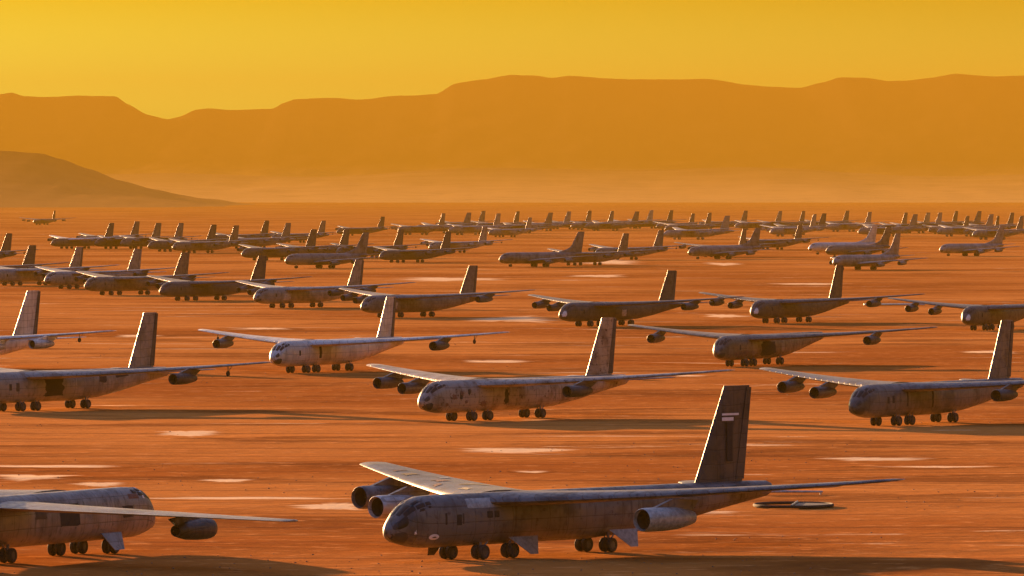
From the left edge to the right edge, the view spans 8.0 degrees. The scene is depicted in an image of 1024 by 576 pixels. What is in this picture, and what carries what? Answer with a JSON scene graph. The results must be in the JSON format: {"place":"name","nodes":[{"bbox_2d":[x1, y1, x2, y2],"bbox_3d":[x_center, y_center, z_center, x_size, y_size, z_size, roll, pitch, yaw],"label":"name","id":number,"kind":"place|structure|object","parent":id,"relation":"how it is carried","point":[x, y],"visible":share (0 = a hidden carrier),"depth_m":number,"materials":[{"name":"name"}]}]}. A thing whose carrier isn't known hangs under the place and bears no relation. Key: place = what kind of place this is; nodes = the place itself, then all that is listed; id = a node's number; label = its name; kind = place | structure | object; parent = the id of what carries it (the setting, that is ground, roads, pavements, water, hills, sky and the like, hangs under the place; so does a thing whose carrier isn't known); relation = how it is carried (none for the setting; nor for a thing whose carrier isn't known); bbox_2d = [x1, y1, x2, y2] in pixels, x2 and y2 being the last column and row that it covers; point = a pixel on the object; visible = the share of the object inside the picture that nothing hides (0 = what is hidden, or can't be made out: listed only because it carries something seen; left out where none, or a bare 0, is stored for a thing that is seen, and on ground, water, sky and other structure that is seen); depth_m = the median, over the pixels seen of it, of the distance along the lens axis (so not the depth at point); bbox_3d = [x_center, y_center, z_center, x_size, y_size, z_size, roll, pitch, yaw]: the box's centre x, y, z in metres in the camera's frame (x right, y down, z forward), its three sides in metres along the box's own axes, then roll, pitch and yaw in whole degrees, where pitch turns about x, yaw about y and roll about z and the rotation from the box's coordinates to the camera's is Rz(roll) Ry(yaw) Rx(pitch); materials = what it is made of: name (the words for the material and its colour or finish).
{"place":"outdoors","nodes":[
{"label":"outdoors","id":0,"kind":"place"},
{"bbox_2d":[0,151,253,207],"bbox_3d":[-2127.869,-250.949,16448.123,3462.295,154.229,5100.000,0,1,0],"label":"hill","id":1,"kind":"structure","parent":0,"point":[32,180],"depth_m":15483.70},
{"bbox_2d":[0,202,1023,575],"bbox_3d":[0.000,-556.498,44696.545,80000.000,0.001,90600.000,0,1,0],"label":"ground","id":2,"kind":"structure","parent":0,"point":[328,428],"depth_m":1018.37,"materials":[{"name":"sand"}]},
{"bbox_2d":[0,233,37,258],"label":"bomber aircraft","id":3,"kind":"object","parent":2,"relation":"on","point":[5,251],"visible":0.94,"depth_m":2979.76,"materials":[{"name":"grey metal"}]},
{"bbox_2d":[2,245,70,267],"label":"bomber aircraft","id":4,"kind":"object","parent":2,"relation":"on","point":[29,260],"visible":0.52,"depth_m":2429.57,"materials":[{"name":"grey metal"}]},
{"bbox_2d":[19,211,66,224],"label":"distant bomber","id":5,"kind":"object","parent":2,"relation":"on","point":[41,221],"visible":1,"depth_m":6615.48,"materials":[{"name":"paint"}]},
{"bbox_2d":[0,473,94,482],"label":"pale ground patch","id":6,"kind":"object","parent":2,"relation":"on","point":[15,478],"visible":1,"depth_m":761.35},
{"bbox_2d":[0,290,115,354],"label":"bomber aircraft","id":7,"kind":"object","parent":2,"relation":"on","point":[25,335],"visible":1,"depth_m":1244.57,"materials":[{"name":"grey metal"}]},
{"bbox_2d":[0,247,116,285],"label":"bomber aircraft","id":8,"kind":"object","parent":2,"relation":"on","point":[12,276],"visible":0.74,"depth_m":2324.86,"materials":[{"name":"grey metal"}]},
{"bbox_2d":[0,464,170,467],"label":"pale ground patch","id":9,"kind":"object","parent":2,"relation":"on","point":[72,466],"visible":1,"depth_m":791.62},
{"bbox_2d":[47,223,126,248],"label":"bomber aircraft","id":10,"kind":"object","parent":2,"relation":"on","point":[60,242],"visible":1,"depth_m":3830.50,"materials":[{"name":"grey metal"}]},
{"bbox_2d":[62,481,138,487],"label":"pale ground patch","id":11,"kind":"object","parent":2,"relation":"on","point":[99,484],"visible":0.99,"depth_m":745.65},
{"bbox_2d":[34,249,175,288],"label":"bomber aircraft","id":12,"kind":"object","parent":2,"relation":"on","point":[59,277],"visible":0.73,"depth_m":2246.35,"materials":[{"name":"grey metal"}]},
{"bbox_2d":[76,221,148,237],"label":"bomber aircraft","id":13,"kind":"object","parent":2,"relation":"on","point":[135,231],"visible":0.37,"depth_m":4061.42,"materials":[{"name":"grey metal"}]},
{"bbox_2d":[94,223,170,248],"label":"bomber aircraft","id":14,"kind":"object","parent":2,"relation":"on","point":[102,242],"visible":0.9,"depth_m":3830.39,"materials":[{"name":"grey metal"}]},
{"bbox_2d":[0,312,270,410],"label":"bomber aircraft","id":15,"kind":"object","parent":2,"relation":"on","point":[19,388],"visible":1,"depth_m":997.94,"materials":[{"name":"grey metal"}]},
{"bbox_2d":[104,334,171,337],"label":"pale ground patch","id":16,"kind":"object","parent":2,"relation":"on","point":[124,336],"visible":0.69,"depth_m":1503.49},
{"bbox_2d":[0,487,297,562],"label":"bomber aircraft","id":17,"kind":"object","parent":2,"relation":"on","point":[77,520],"visible":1,"depth_m":591.92,"materials":[{"name":"grey metal"}]},
{"bbox_2d":[74,252,229,294],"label":"bomber aircraft","id":18,"kind":"object","parent":2,"relation":"on","point":[101,283],"visible":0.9,"depth_m":2109.22,"materials":[{"name":"grey metal"}]},
{"bbox_2d":[119,223,198,248],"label":"bomber aircraft","id":19,"kind":"object","parent":2,"relation":"on","point":[130,244],"visible":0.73,"depth_m":3829.77,"materials":[{"name":"grey metal"}]},
{"bbox_2d":[142,429,231,439],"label":"pale ground patch","id":20,"kind":"object","parent":2,"relation":"on","point":[193,434],"visible":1,"depth_m":899.97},
{"bbox_2d":[146,224,228,251],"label":"bomber aircraft","id":21,"kind":"object","parent":2,"relation":"on","point":[157,243],"visible":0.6,"depth_m":3642.48,"materials":[{"name":"grey metal"}]},
{"bbox_2d":[167,225,259,252],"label":"bomber aircraft","id":22,"kind":"object","parent":2,"relation":"on","point":[183,246],"visible":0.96,"depth_m":3557.74,"materials":[{"name":"grey metal"}]},
{"bbox_2d":[146,256,309,300],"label":"bomber aircraft","id":23,"kind":"object","parent":2,"relation":"on","point":[177,289],"visible":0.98,"depth_m":2002.85,"materials":[{"name":"grey metal"}]},
{"bbox_2d":[192,478,263,483],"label":"pale ground patch","id":24,"kind":"object","parent":2,"relation":"on","point":[225,480],"visible":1,"depth_m":753.38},
{"bbox_2d":[215,221,281,240],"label":"bomber aircraft","id":25,"kind":"object","parent":2,"relation":"on","point":[264,233],"visible":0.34,"depth_m":4151.66,"materials":[{"name":"grey metal"}]},
{"bbox_2d":[149,496,350,499],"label":"pale ground patch","id":26,"kind":"object","parent":2,"relation":"on","point":[244,498],"visible":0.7,"depth_m":708.94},
{"bbox_2d":[224,223,305,248],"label":"bomber aircraft","id":27,"kind":"object","parent":2,"relation":"on","point":[283,238],"visible":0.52,"depth_m":3839.62,"materials":[{"name":"grey metal"}]},
{"bbox_2d":[228,327,301,329],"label":"pale ground patch","id":28,"kind":"object","parent":2,"relation":"on","point":[265,328],"visible":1,"depth_m":1591.34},
{"bbox_2d":[237,229,335,259],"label":"bomber aircraft","id":29,"kind":"object","parent":2,"relation":"on","point":[253,252],"visible":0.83,"depth_m":3176.64,"materials":[{"name":"grey metal"}]},
{"bbox_2d":[270,221,342,242],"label":"bomber aircraft","id":30,"kind":"object","parent":2,"relation":"on","point":[321,232],"visible":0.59,"depth_m":4290.50,"materials":[{"name":"grey metal"}]},
{"bbox_2d":[276,229,355,253],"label":"bomber aircraft","id":31,"kind":"object","parent":2,"relation":"on","point":[344,240],"visible":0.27,"depth_m":3289.53,"materials":[{"name":"grey metal"}]},
{"bbox_2d":[274,501,367,510],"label":"pale ground patch","id":32,"kind":"object","parent":2,"relation":"on","point":[335,505],"visible":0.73,"depth_m":691.05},
{"bbox_2d":[236,260,415,307],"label":"bomber aircraft","id":33,"kind":"object","parent":2,"relation":"on","point":[273,295],"visible":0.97,"depth_m":1877.02,"materials":[{"name":"grey metal"}]},
{"bbox_2d":[285,232,381,267],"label":"tanker aircraft","id":34,"kind":"object","parent":2,"relation":"on","point":[332,260],"visible":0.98,"depth_m":2850.13,"materials":[{"name":"grey metal"}]},
{"bbox_2d":[198,297,508,372],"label":"bomber aircraft","id":35,"kind":"object","parent":2,"relation":"on","point":[289,354],"visible":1,"depth_m":1207.62,"materials":[{"name":"grey metal"}]},
{"bbox_2d":[335,217,393,235],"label":"bomber aircraft","id":36,"kind":"object","parent":2,"relation":"on","point":[380,227],"visible":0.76,"depth_m":4983.41,"materials":[{"name":"grey metal"}]},
{"bbox_2d":[330,229,422,257],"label":"bomber aircraft","id":37,"kind":"object","parent":2,"relation":"on","point":[398,244],"visible":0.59,"depth_m":3281.82,"materials":[{"name":"grey metal"}]},
{"bbox_2d":[372,232,475,262],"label":"bomber aircraft","id":38,"kind":"object","parent":2,"relation":"on","point":[391,255],"visible":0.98,"depth_m":3079.28,"materials":[{"name":"grey metal"}]},
{"bbox_2d":[391,213,462,234],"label":"distant bomber","id":39,"kind":"object","parent":2,"relation":"on","point":[422,230],"visible":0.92,"depth_m":5070.87,"materials":[{"name":"paint"}]},
{"bbox_2d":[339,265,531,317],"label":"bomber aircraft","id":40,"kind":"object","parent":2,"relation":"on","point":[374,302],"visible":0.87,"depth_m":1739.62,"materials":[{"name":"grey metal"}]},
{"bbox_2d":[417,213,477,232],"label":"distant bomber","id":41,"kind":"object","parent":2,"relation":"on","point":[467,220],"visible":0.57,"depth_m":5288.39,"materials":[{"name":"grey paint"}]},
{"bbox_2d":[370,276,527,281],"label":"pale ground patch","id":42,"kind":"object","parent":2,"relation":"on","point":[425,279],"visible":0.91,"depth_m":2483.75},
{"bbox_2d":[435,211,493,224],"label":"distant bomber","id":43,"kind":"object","parent":2,"relation":"on","point":[482,217],"visible":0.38,"depth_m":5727.17,"materials":[{"name":"paint"}]},
{"bbox_2d":[420,226,512,252],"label":"bomber aircraft","id":44,"kind":"object","parent":2,"relation":"on","point":[434,244],"visible":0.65,"depth_m":3589.20,"materials":[{"name":"grey metal"}]},
{"bbox_2d":[447,213,513,234],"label":"distant bomber","id":45,"kind":"object","parent":2,"relation":"on","point":[460,229],"visible":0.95,"depth_m":5069.36,"materials":[{"name":"grey paint"}]},
{"bbox_2d":[445,359,546,363],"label":"pale ground patch","id":46,"kind":"object","parent":2,"relation":"on","point":[517,361],"visible":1,"depth_m":1281.82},
{"bbox_2d":[470,211,534,225],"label":"distant bomber","id":47,"kind":"object","parent":2,"relation":"on","point":[516,221],"visible":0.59,"depth_m":5598.60,"materials":[{"name":"paint"}]},
{"bbox_2d":[454,314,563,323],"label":"pale ground patch","id":48,"kind":"object","parent":2,"relation":"on","point":[535,318],"visible":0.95,"depth_m":1704.88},
{"bbox_2d":[487,217,548,236],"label":"bomber aircraft","id":49,"kind":"object","parent":2,"relation":"on","point":[503,232],"visible":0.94,"depth_m":4822.21,"materials":[{"name":"grey metal"}]},
{"bbox_2d":[436,446,605,454],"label":"pale ground patch","id":50,"kind":"object","parent":2,"relation":"on","point":[471,450],"visible":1,"depth_m":840.92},
{"bbox_2d":[501,213,559,232],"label":"distant bomber","id":51,"kind":"object","parent":2,"relation":"on","point":[548,222],"visible":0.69,"depth_m":5279.64,"materials":[{"name":"paint"}]},
{"bbox_2d":[499,232,595,266],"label":"tanker aircraft","id":52,"kind":"object","parent":2,"relation":"on","point":[572,252],"visible":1,"depth_m":2909.20,"materials":[{"name":"grey metal"}]},
{"bbox_2d":[366,317,732,420],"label":"bomber aircraft","id":53,"kind":"object","parent":2,"relation":"on","point":[451,396],"visible":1,"depth_m":956.28,"materials":[{"name":"grey metal"}]},
{"bbox_2d":[523,211,578,230],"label":"distant bomber","id":54,"kind":"object","parent":2,"relation":"on","point":[566,222],"visible":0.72,"depth_m":5606.33,"materials":[{"name":"grey paint"}]},
{"bbox_2d":[559,274,635,277],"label":"pale ground patch","id":55,"kind":"object","parent":2,"relation":"on","point":[603,275],"visible":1,"depth_m":2586.54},
{"bbox_2d":[570,211,631,229],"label":"distant bomber","id":56,"kind":"object","parent":2,"relation":"on","point":[581,225],"visible":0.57,"depth_m":5702.11,"materials":[{"name":"grey paint"}]},
{"bbox_2d":[548,233,658,265],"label":"bomber aircraft","id":57,"kind":"object","parent":2,"relation":"on","point":[600,257],"visible":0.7,"depth_m":2964.07,"materials":[{"name":"grey metal"}]},
{"bbox_2d":[555,258,653,265],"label":"pale ground patch","id":58,"kind":"object","parent":2,"relation":"on","point":[625,261],"visible":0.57,"depth_m":3081.32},
{"bbox_2d":[584,211,646,230],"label":"distant bomber","id":59,"kind":"object","parent":2,"relation":"on","point":[595,225],"visible":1,"depth_m":5595.60,"materials":[{"name":"paint"}]},
{"bbox_2d":[351,385,903,559],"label":"bomber aircraft","id":60,"kind":"object","parent":2,"relation":"on","point":[449,517],"visible":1,"depth_m":597.19,"materials":[{"name":"grey metal"}]},
{"bbox_2d":[588,230,684,259],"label":"bomber aircraft","id":61,"kind":"object","parent":2,"relation":"on","point":[658,243],"visible":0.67,"depth_m":3217.19,"materials":[{"name":"grey metal"}]},
{"bbox_2d":[528,270,744,325],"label":"bomber aircraft","id":62,"kind":"object","parent":2,"relation":"on","point":[577,312],"visible":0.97,"depth_m":1624.99,"materials":[{"name":"grey metal"}]},
{"bbox_2d":[628,210,685,228],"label":"distant bomber","id":63,"kind":"object","parent":2,"relation":"on","point":[669,219],"visible":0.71,"depth_m":5962.10,"materials":[{"name":"paint"}]},
{"bbox_2d":[652,213,704,229],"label":"bomber aircraft","id":64,"kind":"object","parent":2,"relation":"on","point":[691,222],"visible":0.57,"depth_m":5729.25,"materials":[{"name":"grey metal"}]},
{"bbox_2d":[659,213,721,230],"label":"distant bomber","id":65,"kind":"object","parent":2,"relation":"on","point":[707,224],"visible":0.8,"depth_m":5269.74,"materials":[{"name":"paint"}]},
{"bbox_2d":[664,216,740,239],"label":"distant bomber","id":66,"kind":"object","parent":2,"relation":"on","point":[677,232],"visible":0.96,"depth_m":4565.94,"materials":[{"name":"grey paint"}]},
{"bbox_2d":[693,313,752,318],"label":"pale ground patch","id":67,"kind":"object","parent":2,"relation":"on","point":[719,316],"visible":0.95,"depth_m":1745.49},
{"bbox_2d":[700,262,751,266],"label":"pale ground patch","id":68,"kind":"object","parent":2,"relation":"on","point":[723,264],"visible":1,"depth_m":3017.17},
{"bbox_2d":[699,211,752,228],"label":"distant bomber","id":69,"kind":"object","parent":2,"relation":"on","point":[744,216],"visible":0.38,"depth_m":5834.45,"materials":[{"name":"paint"}]},
{"bbox_2d":[688,228,769,258],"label":"tanker aircraft","id":70,"kind":"object","parent":2,"relation":"on","point":[751,246],"visible":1,"depth_m":3241.28,"materials":[{"name":"grey metal"}]},
{"bbox_2d":[674,228,784,256],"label":"bomber aircraft","id":71,"kind":"object","parent":2,"relation":"on","point":[743,238],"visible":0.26,"depth_m":3359.74,"materials":[{"name":"grey metal"}]},
{"bbox_2d":[733,211,796,229],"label":"distant bomber","id":72,"kind":"object","parent":2,"relation":"on","point":[743,224],"visible":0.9,"depth_m":5705.72,"materials":[{"name":"grey paint"}]},
{"bbox_2d":[628,324,936,365],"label":"bomber aircraft","id":73,"kind":"object","parent":2,"relation":"on","point":[729,348],"visible":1,"depth_m":1250.42,"materials":[{"name":"grey metal"}]},
{"bbox_2d":[739,225,826,249],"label":"bomber aircraft","id":74,"kind":"object","parent":2,"relation":"on","point":[798,238],"visible":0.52,"depth_m":3761.99,"materials":[{"name":"grey metal"}]},
{"bbox_2d":[757,211,819,228],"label":"distant bomber","id":75,"kind":"object","parent":2,"relation":"on","point":[802,221],"visible":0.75,"depth_m":5703.46,"materials":[{"name":"paint"}]},
{"bbox_2d":[753,500,833,508],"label":"aircraft wreckage","id":76,"kind":"object","parent":2,"relation":"on","point":[797,504],"visible":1,"depth_m":688.00,"materials":[{"name":"metal"}]},
{"bbox_2d":[761,214,838,236],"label":"distant bomber","id":77,"kind":"object","parent":2,"relation":"on","point":[778,231],"visible":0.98,"depth_m":4884.25,"materials":[{"name":"grey paint"}]},
{"bbox_2d":[770,213,837,234],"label":"distant bomber","id":78,"kind":"object","parent":2,"relation":"on","point":[822,221],"visible":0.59,"depth_m":5092.98,"materials":[{"name":"paint"}]},
{"bbox_2d":[748,282,869,284],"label":"pale ground patch","id":79,"kind":"object","parent":2,"relation":"on","point":[818,283],"visible":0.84,"depth_m":2374.21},
{"bbox_2d":[699,265,922,322],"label":"bomber aircraft","id":80,"kind":"object","parent":2,"relation":"on","point":[764,309],"visible":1,"depth_m":1663.74,"materials":[{"name":"grey metal"}]},
{"bbox_2d":[803,211,856,225],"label":"distant bomber","id":81,"kind":"object","parent":2,"relation":"on","point":[845,218],"visible":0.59,"depth_m":5845.96,"materials":[{"name":"paint"}]},
{"bbox_2d":[808,225,877,254],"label":"tanker aircraft","id":82,"kind":"object","parent":2,"relation":"on","point":[869,239],"visible":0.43,"depth_m":3484.17,"materials":[{"name":"grey metal"}]},
{"bbox_2d":[825,212,878,231],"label":"distant bomber","id":83,"kind":"object","parent":2,"relation":"on","point":[849,227],"visible":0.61,"depth_m":5480.70,"materials":[{"name":"grey paint"}]},
{"bbox_2d":[826,227,908,256],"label":"tanker aircraft","id":84,"kind":"object","parent":2,"relation":"on","point":[882,245],"visible":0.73,"depth_m":3315.04,"materials":[{"name":"grey metal"}]},
{"bbox_2d":[801,456,939,461],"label":"pale ground patch","id":85,"kind":"object","parent":2,"relation":"on","point":[854,459],"visible":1,"depth_m":815.46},
{"bbox_2d":[829,233,924,269],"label":"tanker aircraft","id":86,"kind":"object","parent":2,"relation":"on","point":[858,262],"visible":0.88,"depth_m":2790.75,"materials":[{"name":"grey metal"}]},
{"bbox_2d":[855,213,923,227],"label":"distant bomber","id":87,"kind":"object","parent":2,"relation":"on","point":[904,220],"visible":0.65,"depth_m":5283.09,"materials":[{"name":"paint"}]},
{"bbox_2d":[759,320,1023,425],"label":"bomber aircraft","id":88,"kind":"object","parent":2,"relation":"on","point":[874,401],"visible":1,"depth_m":938.34,"materials":[{"name":"grey metal"}]},
{"bbox_2d":[858,214,927,235],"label":"distant bomber","id":89,"kind":"object","parent":2,"relation":"on","point":[912,226],"visible":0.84,"depth_m":4892.96,"materials":[{"name":"grey paint"}]},
{"bbox_2d":[879,213,938,232],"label":"distant bomber","id":90,"kind":"object","parent":2,"relation":"on","point":[926,221],"visible":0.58,"depth_m":5288.85,"materials":[{"name":"paint"}]},
{"bbox_2d":[890,213,954,232],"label":"distant bomber","id":91,"kind":"object","parent":2,"relation":"on","point":[939,219],"visible":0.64,"depth_m":5276.54,"materials":[{"name":"grey paint"}]},
{"bbox_2d":[858,466,1020,467],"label":"pale ground patch","id":92,"kind":"object","parent":2,"relation":"on","point":[938,466],"visible":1,"depth_m":791.56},
{"bbox_2d":[922,216,981,233],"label":"bomber aircraft","id":93,"kind":"object","parent":2,"relation":"on","point":[929,228],"visible":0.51,"depth_m":5144.04,"materials":[{"name":"grey metal"}]},
{"bbox_2d":[888,297,1023,329],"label":"bomber aircraft","id":94,"kind":"object","parent":2,"relation":"on","point":[987,317],"visible":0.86,"depth_m":1575.01,"materials":[{"name":"grey metal"}]},
{"bbox_2d":[935,214,1007,235],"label":"distant bomber","id":95,"kind":"object","parent":2,"relation":"on","point":[947,230],"visible":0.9,"depth_m":4888.15,"materials":[{"name":"grey paint"}]},
{"bbox_2d":[939,226,1018,255],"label":"tanker aircraft","id":96,"kind":"object","parent":2,"relation":"on","point":[995,244],"visible":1,"depth_m":3395.98,"materials":[{"name":"grey metal"}]},
{"bbox_2d":[952,350,1023,353],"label":"pale ground patch","id":97,"kind":"object","parent":2,"relation":"on","point":[992,351],"visible":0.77,"depth_m":1362.05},
{"bbox_2d":[961,213,1023,229],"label":"distant bomber","id":98,"kind":"object","parent":2,"relation":"on","point":[1010,220],"visible":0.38,"depth_m":5284.85,"materials":[{"name":"paint"}]},
{"bbox_2d":[963,216,1023,239],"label":"distant bomber","id":99,"kind":"object","parent":2,"relation":"on","point":[980,234],"visible":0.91,"depth_m":4559.49,"materials":[{"name":"grey paint"}]},
{"bbox_2d":[0,74,1023,176],"bbox_3d":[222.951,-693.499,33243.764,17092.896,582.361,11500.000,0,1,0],"label":"mountains","id":100,"kind":"structure","parent":0,"point":[958,125],"depth_m":32052.63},
{"bbox_2d":[0,0,1023,118],"label":"sky","id":101,"kind":"structure","parent":0,"point":[165,59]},
{"bbox_2d":[2,248,1022,575],"bbox_3d":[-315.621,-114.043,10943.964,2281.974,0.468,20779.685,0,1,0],"label":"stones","id":102,"kind":"object","parent":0,"point":[506,482],"visible":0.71,"depth_m":729.46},
{"bbox_2d":[104,167,1023,202],"bbox_3d":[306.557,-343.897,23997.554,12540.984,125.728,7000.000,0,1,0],"label":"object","id":103,"kind":"structure","parent":0,"point":[690,185],"depth_m":23023.94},
{"bbox_2d":[770,490,822,494],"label":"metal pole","id":104,"kind":"object","parent":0,"point":[793,491],"visible":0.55,"depth_m":717.63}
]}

